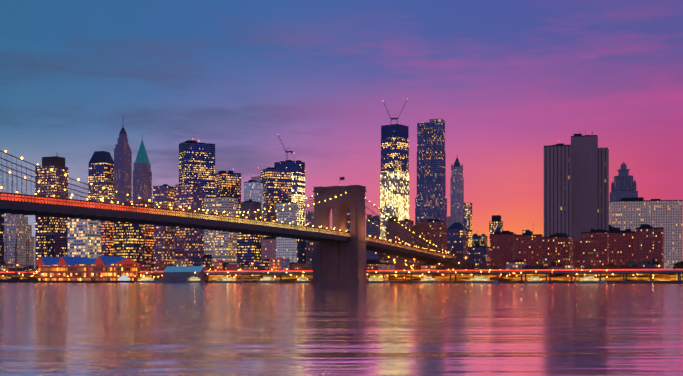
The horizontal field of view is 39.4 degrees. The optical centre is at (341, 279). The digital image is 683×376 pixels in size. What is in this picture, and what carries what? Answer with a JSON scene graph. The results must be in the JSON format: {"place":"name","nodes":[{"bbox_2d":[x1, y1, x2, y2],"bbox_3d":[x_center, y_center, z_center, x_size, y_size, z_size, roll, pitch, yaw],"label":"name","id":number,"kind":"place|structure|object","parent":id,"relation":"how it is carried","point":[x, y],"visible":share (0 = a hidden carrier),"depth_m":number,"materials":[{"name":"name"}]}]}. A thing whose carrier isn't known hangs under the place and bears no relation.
{"place":"outdoors","nodes":[
{"label":"outdoors","id":0,"kind":"place"},
{"bbox_2d":[3,129,653,277],"bbox_3d":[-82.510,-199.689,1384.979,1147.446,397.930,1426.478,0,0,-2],"label":"city lamps","id":1,"kind":"object","parent":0,"point":[303,272],"visible":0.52,"depth_m":944.52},
{"bbox_2d":[311,185,368,282],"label":"bridge tower","id":2,"kind":"structure","parent":0,"point":[339,262],"depth_m":825.96,"materials":[{"name":"brown stone"}]},
{"bbox_2d":[0,150,452,255],"bbox_3d":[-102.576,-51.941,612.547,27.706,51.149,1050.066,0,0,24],"label":"bridge cables","id":3,"kind":"object","parent":2,"relation":"on","point":[234,214],"visible":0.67,"depth_m":699.98,"materials":[{"name":"grey metal"}]},
{"bbox_2d":[1,151,448,253],"bbox_3d":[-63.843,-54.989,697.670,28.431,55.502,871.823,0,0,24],"label":"brooklyn bridge lamps","id":4,"kind":"object","parent":3,"relation":"attached to","point":[198,209],"visible":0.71,"depth_m":595.51,"materials":[{"name":"yellow glass"}]},
{"bbox_2d":[0,192,455,262],"bbox_3d":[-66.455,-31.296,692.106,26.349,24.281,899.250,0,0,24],"label":"bridge deck","id":5,"kind":"structure","parent":3,"relation":"on","point":[14,207],"depth_m":602.73,"materials":[{"name":"metal"}]},
{"bbox_2d":[1,194,451,257],"bbox_3d":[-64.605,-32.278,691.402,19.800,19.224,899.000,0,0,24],"label":"brooklyn bridge traffic trails","id":6,"kind":"object","parent":5,"relation":"on","point":[79,205],"visible":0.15,"depth_m":551.26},
{"bbox_2d":[0,282,682,375],"bbox_3d":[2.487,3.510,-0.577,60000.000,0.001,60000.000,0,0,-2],"label":"river water","id":7,"kind":"structure","parent":0,"point":[314,329],"depth_m":66.58,"materials":[{"name":"purple liquid"}]},
{"bbox_2d":[0,236,37,282],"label":"ship peking","id":8,"kind":"object","parent":7,"relation":"on","point":[16,279],"visible":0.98,"depth_m":1024.72,"materials":[{"name":"grey metal"}]},
{"bbox_2d":[7,239,48,282],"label":"ship wavertree","id":9,"kind":"object","parent":7,"relation":"on","point":[41,247],"visible":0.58,"depth_m":1039.30,"materials":[{"name":"grey"}]},
{"bbox_2d":[134,277,159,282],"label":"boat","id":10,"kind":"object","parent":7,"relation":"on","point":[145,280],"visible":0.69,"depth_m":964.80,"materials":[{"name":"grey"}]},
{"bbox_2d":[185,277,204,282],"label":"boat","id":11,"kind":"object","parent":7,"relation":"on","point":[193,279],"visible":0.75,"depth_m":957.52,"materials":[{"name":"grey"}]},
{"bbox_2d":[212,277,243,282],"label":"boat","id":12,"kind":"object","parent":7,"relation":"on","point":[226,280],"visible":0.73,"depth_m":922.66,"materials":[{"name":"grey"}]},
{"bbox_2d":[258,277,278,282],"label":"boat","id":13,"kind":"object","parent":7,"relation":"on","point":[266,280],"visible":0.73,"depth_m":916.47,"materials":[{"name":"grey"}]},
{"bbox_2d":[295,277,310,282],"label":"boat","id":14,"kind":"object","parent":7,"relation":"on","point":[302,279],"visible":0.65,"depth_m":909.26,"materials":[{"name":"grey"}]},
{"bbox_2d":[367,277,389,282],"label":"boat","id":15,"kind":"object","parent":7,"relation":"on","point":[376,280],"visible":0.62,"depth_m":875.39,"materials":[{"name":"grey"}]},
{"bbox_2d":[418,277,439,282],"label":"boat","id":16,"kind":"object","parent":7,"relation":"on","point":[427,280],"visible":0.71,"depth_m":857.74,"materials":[{"name":"grey"}]},
{"bbox_2d":[465,276,497,282],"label":"boat","id":17,"kind":"object","parent":7,"relation":"on","point":[479,279],"visible":0.83,"depth_m":828.22,"materials":[{"name":"grey"}]},
{"bbox_2d":[524,276,547,282],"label":"boat","id":18,"kind":"object","parent":7,"relation":"on","point":[534,279],"visible":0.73,"depth_m":813.27,"materials":[{"name":"grey"}]},
{"bbox_2d":[575,272,605,283],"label":"boat","id":19,"kind":"object","parent":7,"relation":"on","point":[590,279],"visible":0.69,"depth_m":778.49,"materials":[{"name":"grey"}]},
{"bbox_2d":[0,0,682,246],"label":"sky","id":20,"kind":"structure","parent":0,"point":[508,80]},
{"bbox_2d":[544,134,597,240],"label":"skyscraper","id":21,"kind":"structure","parent":0,"point":[584,183],"depth_m":1099.81,"materials":[{"name":"grey concrete"}]},
{"bbox_2d":[598,147,608,231],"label":"skyscraper","id":22,"kind":"structure","parent":0,"point":[603,188],"depth_m":1118.42,"materials":[{"name":"grey concrete"}]},
{"bbox_2d":[610,161,637,201],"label":"skyscraper","id":23,"kind":"structure","parent":0,"point":[623,185],"depth_m":1441.15,"materials":[{"name":"grey stone"}]},
{"bbox_3d":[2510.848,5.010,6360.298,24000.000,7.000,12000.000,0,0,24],"label":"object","id":24,"kind":"structure","parent":0,"visible":0},
{"bbox_2d":[0,214,3,260],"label":"building","id":25,"kind":"structure","parent":24,"relation":"on","point":[1,233],"depth_m":1322.99,"materials":[{"name":"blue"}]},
{"bbox_2d":[0,256,12,270],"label":"low building","id":26,"kind":"structure","parent":24,"relation":"on","point":[2,267],"depth_m":1141.14,"materials":[{"name":"brown"}]},
{"bbox_2d":[4,213,34,267],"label":"building","id":27,"kind":"structure","parent":24,"relation":"on","point":[18,226],"depth_m":1392.58,"materials":[{"name":"grey"}]},
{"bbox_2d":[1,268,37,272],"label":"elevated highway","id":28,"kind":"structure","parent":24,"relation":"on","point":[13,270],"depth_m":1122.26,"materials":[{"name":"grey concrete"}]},
{"bbox_2d":[22,265,37,270],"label":"low building","id":29,"kind":"structure","parent":24,"relation":"on","point":[32,268],"depth_m":1152.93,"materials":[{"name":"brown"}]},
{"bbox_2d":[35,156,67,267],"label":"skyscraper","id":30,"kind":"structure","parent":24,"relation":"on","point":[51,234],"depth_m":1375.74,"materials":[{"name":"grey"}]},
{"bbox_2d":[68,218,100,257],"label":"white building","id":31,"kind":"structure","parent":24,"relation":"on","point":[84,238],"depth_m":1239.45,"materials":[{"name":"grey"}]},
{"bbox_2d":[31,256,140,282],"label":"pier pavilion","id":32,"kind":"structure","parent":24,"relation":"on","point":[104,267],"depth_m":981.94,"materials":[{"name":"red"}]},
{"bbox_2d":[119,275,129,280],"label":"white tent","id":33,"kind":"object","parent":32,"relation":"on","point":[124,278],"visible":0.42,"depth_m":971.66,"materials":[{"name":"white fabric"}]},
{"bbox_2d":[88,151,113,202],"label":"skyscraper","id":34,"kind":"structure","parent":24,"relation":"on","point":[100,169],"depth_m":1693.36,"materials":[{"name":"blue glass"}]},
{"bbox_2d":[101,221,113,255],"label":"building","id":35,"kind":"structure","parent":24,"relation":"on","point":[107,238],"depth_m":1323.47,"materials":[{"name":"grey"}]},
{"bbox_2d":[114,128,131,203],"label":"skyscraper","id":36,"kind":"structure","parent":24,"relation":"on","point":[122,168],"depth_m":1681.12,"materials":[{"name":"purple"}]},
{"bbox_2d":[114,202,144,263],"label":"skyscraper","id":37,"kind":"structure","parent":24,"relation":"on","point":[129,241],"depth_m":1280.00,"materials":[{"name":"grey"}]},
{"bbox_2d":[133,140,151,204],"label":"skyscraper","id":38,"kind":"structure","parent":24,"relation":"on","point":[142,180],"depth_m":1859.45,"materials":[{"name":"grey"}]},
{"bbox_2d":[135,200,153,263],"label":"building","id":39,"kind":"structure","parent":24,"relation":"on","point":[149,242],"depth_m":1368.32,"materials":[{"name":"grey"}]},
{"bbox_2d":[140,259,153,270],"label":"low building","id":40,"kind":"structure","parent":24,"relation":"on","point":[145,266],"depth_m":1070.57,"materials":[{"name":"brown"}]},
{"bbox_2d":[153,184,174,270],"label":"mauve building","id":41,"kind":"structure","parent":24,"relation":"on","point":[164,239],"depth_m":1402.95,"materials":[{"name":"purple"}]},
{"bbox_2d":[159,260,168,270],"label":"building","id":42,"kind":"structure","parent":24,"relation":"on","point":[163,264],"depth_m":1068.03,"materials":[{"name":"brown"}]},
{"bbox_2d":[173,259,184,265],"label":"low building","id":43,"kind":"structure","parent":24,"relation":"on","point":[180,262],"depth_m":1066.26,"materials":[{"name":"grey"}]},
{"bbox_2d":[154,266,207,282],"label":"pier shed","id":44,"kind":"structure","parent":24,"relation":"on","point":[177,274],"depth_m":984.18,"materials":[{"name":"metal"}]},
{"bbox_2d":[0,275,367,280],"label":"lit seaport frontage","id":45,"kind":"object","parent":24,"relation":"on","point":[258,277],"visible":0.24,"depth_m":960.89,"materials":[{"name":"yellow"}]},
{"bbox_2d":[175,183,203,265],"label":"mauve building","id":46,"kind":"structure","parent":24,"relation":"on","point":[189,244],"depth_m":1381.77,"materials":[{"name":"purple"}]},
{"bbox_2d":[179,140,214,196],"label":"building","id":47,"kind":"structure","parent":24,"relation":"on","point":[196,162],"depth_m":1709.95,"materials":[{"name":"blue glass"}]},
{"bbox_2d":[193,251,212,269],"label":"low building","id":48,"kind":"structure","parent":24,"relation":"on","point":[206,260],"depth_m":1068.67,"materials":[{"name":"blue stone"}]},
{"bbox_2d":[214,260,222,270],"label":"building","id":49,"kind":"structure","parent":24,"relation":"on","point":[218,265],"depth_m":1035.97,"materials":[{"name":"orange"}]},
{"bbox_2d":[208,262,228,270],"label":"seaport building","id":50,"kind":"structure","parent":24,"relation":"on","point":[212,267],"depth_m":1052.36,"materials":[{"name":"brown"}]},
{"bbox_2d":[204,196,237,265],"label":"cream building","id":51,"kind":"structure","parent":24,"relation":"on","point":[219,245],"depth_m":1284.12,"materials":[{"name":"grey"}]},
{"bbox_2d":[215,170,240,218],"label":"skyscraper","id":52,"kind":"structure","parent":24,"relation":"on","point":[228,183],"depth_m":1584.58,"materials":[{"name":"grey"}]},
{"bbox_2d":[226,264,240,270],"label":"low building","id":53,"kind":"structure","parent":24,"relation":"on","point":[232,267],"depth_m":1034.82,"materials":[{"name":"brown"}]},
{"bbox_2d":[240,267,253,270],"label":"low building","id":54,"kind":"structure","parent":24,"relation":"on","point":[247,268],"depth_m":1029.38,"materials":[{"name":"brown stone"}]},
{"bbox_2d":[241,261,253,266],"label":"low building","id":55,"kind":"structure","parent":24,"relation":"on","point":[245,264],"depth_m":1061.81,"materials":[{"name":"brown stone"}]},
{"bbox_2d":[237,233,261,263],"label":"dark building bands","id":56,"kind":"object","parent":24,"relation":"on","point":[249,248],"visible":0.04,"depth_m":1256.22,"materials":[{"name":"blue"}]},
{"bbox_2d":[240,199,260,219],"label":"brown building","id":57,"kind":"structure","parent":24,"relation":"on","point":[250,205],"depth_m":1367.04,"materials":[{"name":"grey"}]},
{"bbox_2d":[244,180,262,237],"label":"building","id":58,"kind":"structure","parent":24,"relation":"on","point":[253,190],"depth_m":1438.12,"materials":[{"name":"grey"}]},
{"bbox_2d":[251,174,260,181],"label":"building","id":59,"kind":"structure","parent":24,"relation":"on","point":[257,179],"depth_m":1546.07,"materials":[{"name":"grey"}]},
{"bbox_2d":[254,261,269,270],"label":"low building","id":60,"kind":"structure","parent":24,"relation":"on","point":[261,265],"depth_m":1028.62,"materials":[{"name":"blue"}]},
{"bbox_2d":[261,236,275,260],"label":"pink building apartments","id":61,"kind":"structure","parent":24,"relation":"on","point":[268,247],"depth_m":1171.65,"materials":[{"name":"grey"}]},
{"bbox_2d":[261,167,291,237],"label":"skyscraper","id":62,"kind":"structure","parent":24,"relation":"on","point":[277,185],"depth_m":1482.78,"materials":[{"name":"blue glass"}]},
{"bbox_2d":[270,258,284,270],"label":"building","id":63,"kind":"structure","parent":24,"relation":"on","point":[275,264],"depth_m":1037.34,"materials":[{"name":"orange"}]},
{"bbox_2d":[281,259,289,270],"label":"building","id":64,"kind":"structure","parent":24,"relation":"on","point":[285,264],"depth_m":1034.69,"materials":[{"name":"grey"}]},
{"bbox_2d":[276,199,296,262],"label":"office building","id":65,"kind":"structure","parent":24,"relation":"on","point":[286,248],"depth_m":1112.44,"materials":[{"name":"grey"}]},
{"bbox_2d":[274,154,304,225],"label":"building under construction","id":66,"kind":"structure","parent":24,"relation":"on","point":[297,167],"depth_m":1624.55,"materials":[{"name":"blue glass"}]},
{"bbox_2d":[290,254,300,270],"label":"building","id":67,"kind":"structure","parent":24,"relation":"on","point":[293,262],"depth_m":1056.92,"materials":[{"name":"brown stone"}]},
{"bbox_2d":[291,264,305,271],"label":"low building","id":68,"kind":"structure","parent":24,"relation":"on","point":[299,267],"depth_m":1010.09,"materials":[{"name":"brown stone"}]},
{"bbox_2d":[298,239,305,263],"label":"dark building","id":69,"kind":"structure","parent":24,"relation":"on","point":[301,251],"depth_m":1221.78,"materials":[{"name":"blue"}]},
{"bbox_2d":[306,211,313,271],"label":"grey building","id":70,"kind":"structure","parent":24,"relation":"on","point":[309,255],"depth_m":1193.82,"materials":[{"name":"grey"}]},
{"bbox_2d":[0,269,682,280],"bbox_3d":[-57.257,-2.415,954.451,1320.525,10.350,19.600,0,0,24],"label":"elevated highway","id":71,"kind":"structure","parent":24,"relation":"on","point":[623,272],"depth_m":867.12,"materials":[{"name":"grey concrete"}]},
{"bbox_2d":[625,261,650,264],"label":"fdr sign gantry","id":72,"kind":"object","parent":71,"relation":"attached to","point":[634,262],"visible":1,"depth_m":801.72,"materials":[{"name":"teal metal"}]},
{"bbox_2d":[348,209,349,232],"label":"building","id":73,"kind":"structure","parent":24,"relation":"on","point":[348,220],"depth_m":1290.66,"materials":[{"name":"blue"}]},
{"bbox_2d":[366,215,380,238],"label":"building twin stacks","id":74,"kind":"object","parent":24,"relation":"on","point":[377,234],"visible":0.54,"depth_m":1245.44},
{"bbox_2d":[366,237,385,262],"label":"building","id":75,"kind":"structure","parent":24,"relation":"on","point":[371,255],"depth_m":1136.88,"materials":[{"name":"blue"}]},
{"bbox_2d":[367,260,390,269],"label":"building","id":76,"kind":"structure","parent":24,"relation":"on","point":[372,264],"depth_m":993.25,"materials":[{"name":"brown"}]},
{"bbox_2d":[88,280,682,283],"bbox_3d":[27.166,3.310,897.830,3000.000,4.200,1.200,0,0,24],"label":"bulkhead wall","id":77,"kind":"structure","parent":24,"relation":"on","point":[285,281],"depth_m":843.88,"materials":[{"name":"concrete"}]},
{"bbox_2d":[378,265,394,269],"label":"low building","id":78,"kind":"structure","parent":24,"relation":"on","point":[386,267],"depth_m":957.89,"materials":[{"name":"grey"}]},
{"bbox_2d":[380,124,408,239],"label":"skyscraper","id":79,"kind":"structure","parent":24,"relation":"on","point":[394,187],"depth_m":2087.79,"materials":[{"name":"blue"}]},
{"bbox_2d":[386,217,415,269],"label":"building","id":80,"kind":"structure","parent":24,"relation":"on","point":[400,263],"depth_m":1144.50,"materials":[{"name":"brown"}]},
{"bbox_2d":[421,261,436,269],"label":"low building","id":81,"kind":"structure","parent":24,"relation":"on","point":[427,265],"depth_m":996.70,"materials":[{"name":"pink stone"}]},
{"bbox_2d":[415,119,446,224],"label":"skyscraper","id":82,"kind":"structure","parent":24,"relation":"on","point":[431,201],"depth_m":1550.96,"materials":[{"name":"blue glass"}]},
{"bbox_2d":[416,219,446,269],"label":"building","id":83,"kind":"structure","parent":24,"relation":"on","point":[433,231],"depth_m":1164.79,"materials":[{"name":"brown brick"}]},
{"bbox_2d":[435,263,448,269],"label":"tree","id":84,"kind":"object","parent":24,"relation":"on","point":[441,267],"visible":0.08,"depth_m":912.18,"materials":[{"name":"green plant"}]},
{"bbox_2d":[443,262,459,269],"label":"tree","id":85,"kind":"object","parent":24,"relation":"on","point":[452,266],"visible":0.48,"depth_m":898.22,"materials":[{"name":"green plant"}]},
{"bbox_2d":[447,158,463,228],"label":"skyscraper","id":86,"kind":"structure","parent":24,"relation":"on","point":[456,195],"depth_m":1837.97,"materials":[{"name":"grey"}]},
{"bbox_2d":[447,222,467,261],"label":"building","id":87,"kind":"structure","parent":24,"relation":"on","point":[457,240],"depth_m":1295.35,"materials":[{"name":"blue glass"}]},
{"bbox_2d":[433,258,489,268],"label":"trees","id":88,"kind":"object","parent":24,"relation":"on","point":[461,261],"visible":0.04,"depth_m":1098.85,"materials":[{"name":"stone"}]},
{"bbox_2d":[458,265,467,269],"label":"tree","id":89,"kind":"object","parent":24,"relation":"on","point":[463,267],"visible":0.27,"depth_m":896.34,"materials":[{"name":"green plant"}]},
{"bbox_2d":[463,203,471,246],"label":"building","id":90,"kind":"structure","parent":24,"relation":"on","point":[467,215],"depth_m":1750.25,"materials":[{"name":"grey"}]},
{"bbox_2d":[467,263,480,269],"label":"tree","id":91,"kind":"object","parent":24,"relation":"on","point":[472,266],"visible":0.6,"depth_m":890.19,"materials":[{"name":"brown plant"}]},
{"bbox_2d":[468,244,489,266],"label":"building","id":92,"kind":"structure","parent":24,"relation":"on","point":[478,253],"depth_m":1393.88,"materials":[{"name":"blue"}]},
{"bbox_2d":[472,234,486,246],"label":"building","id":93,"kind":"structure","parent":24,"relation":"on","point":[480,239],"depth_m":1498.09,"materials":[{"name":"grey"}]},
{"bbox_2d":[481,265,499,269],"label":"tree","id":94,"kind":"object","parent":24,"relation":"on","point":[492,267],"visible":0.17,"depth_m":890.06,"materials":[{"name":"brown plant"}]},
{"bbox_2d":[489,215,502,246],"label":"building","id":95,"kind":"structure","parent":24,"relation":"on","point":[496,224],"depth_m":1651.31,"materials":[{"name":"grey"}]},
{"bbox_2d":[490,230,515,269],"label":"apartment building","id":96,"kind":"structure","parent":24,"relation":"on","point":[502,247],"depth_m":1128.53,"materials":[{"name":"brown brick"}]},
{"bbox_2d":[506,255,526,269],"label":"low building","id":97,"kind":"structure","parent":24,"relation":"on","point":[512,264],"depth_m":881.64,"materials":[{"name":"blue stone"}]},
{"bbox_2d":[515,264,529,269],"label":"tree","id":98,"kind":"object","parent":24,"relation":"on","point":[526,267],"visible":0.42,"depth_m":876.54,"materials":[{"name":"brown plant"}]},
{"bbox_2d":[515,231,542,265],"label":"apartment building","id":99,"kind":"structure","parent":24,"relation":"on","point":[528,246],"depth_m":1037.12,"materials":[{"name":"brown brick"}]},
{"bbox_2d":[534,263,550,269],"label":"tree","id":100,"kind":"object","parent":24,"relation":"on","point":[540,267],"visible":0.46,"depth_m":874.89,"materials":[{"name":"brown plant"}]},
{"bbox_2d":[547,262,566,270],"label":"low building","id":101,"kind":"structure","parent":24,"relation":"on","point":[553,265],"depth_m":918.66,"materials":[{"name":"blue stone"}]},
{"bbox_2d":[542,233,572,265],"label":"apartment building","id":102,"kind":"structure","parent":24,"relation":"on","point":[556,247],"depth_m":998.46,"materials":[{"name":"brown brick"}]},
{"bbox_2d":[565,266,573,270],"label":"low building","id":103,"kind":"structure","parent":24,"relation":"on","point":[569,267],"depth_m":896.98,"materials":[{"name":"grey"}]},
{"bbox_2d":[573,241,580,270],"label":"apartment building","id":104,"kind":"structure","parent":24,"relation":"on","point":[576,254],"depth_m":1104.92,"materials":[{"name":"brown brick"}]},
{"bbox_2d":[581,229,608,267],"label":"apartment building","id":105,"kind":"structure","parent":24,"relation":"on","point":[594,248],"depth_m":959.69,"materials":[{"name":"brown brick"}]},
{"bbox_2d":[602,263,617,268],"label":"tree","id":106,"kind":"object","parent":24,"relation":"on","point":[611,266],"visible":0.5,"depth_m":848.45,"materials":[{"name":"brown plant"}]},
{"bbox_2d":[609,228,634,268],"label":"apartment building","id":107,"kind":"structure","parent":24,"relation":"on","point":[621,248],"depth_m":930.79,"materials":[{"name":"brown brick"}]},
{"bbox_2d":[619,265,638,268],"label":"tree","id":108,"kind":"object","parent":24,"relation":"on","point":[626,267],"visible":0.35,"depth_m":847.00,"materials":[{"name":"brown plant"}]},
{"bbox_2d":[609,197,682,268],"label":"municipal building","id":109,"kind":"structure","parent":24,"relation":"on","point":[633,213],"depth_m":1410.46,"materials":[{"name":"grey"}]},
{"bbox_2d":[635,224,663,268],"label":"apartment building","id":110,"kind":"structure","parent":24,"relation":"on","point":[649,243],"depth_m":902.03,"materials":[{"name":"red brick"}]},
{"bbox_2d":[643,259,660,268],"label":"low building","id":111,"kind":"structure","parent":24,"relation":"on","point":[655,264],"depth_m":852.28,"materials":[{"name":"blue stone"}]},
{"bbox_2d":[673,261,682,268],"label":"tree","id":112,"kind":"object","parent":24,"relation":"on","point":[678,265],"visible":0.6,"depth_m":816.78,"materials":[{"name":"green plant"}]}
]}

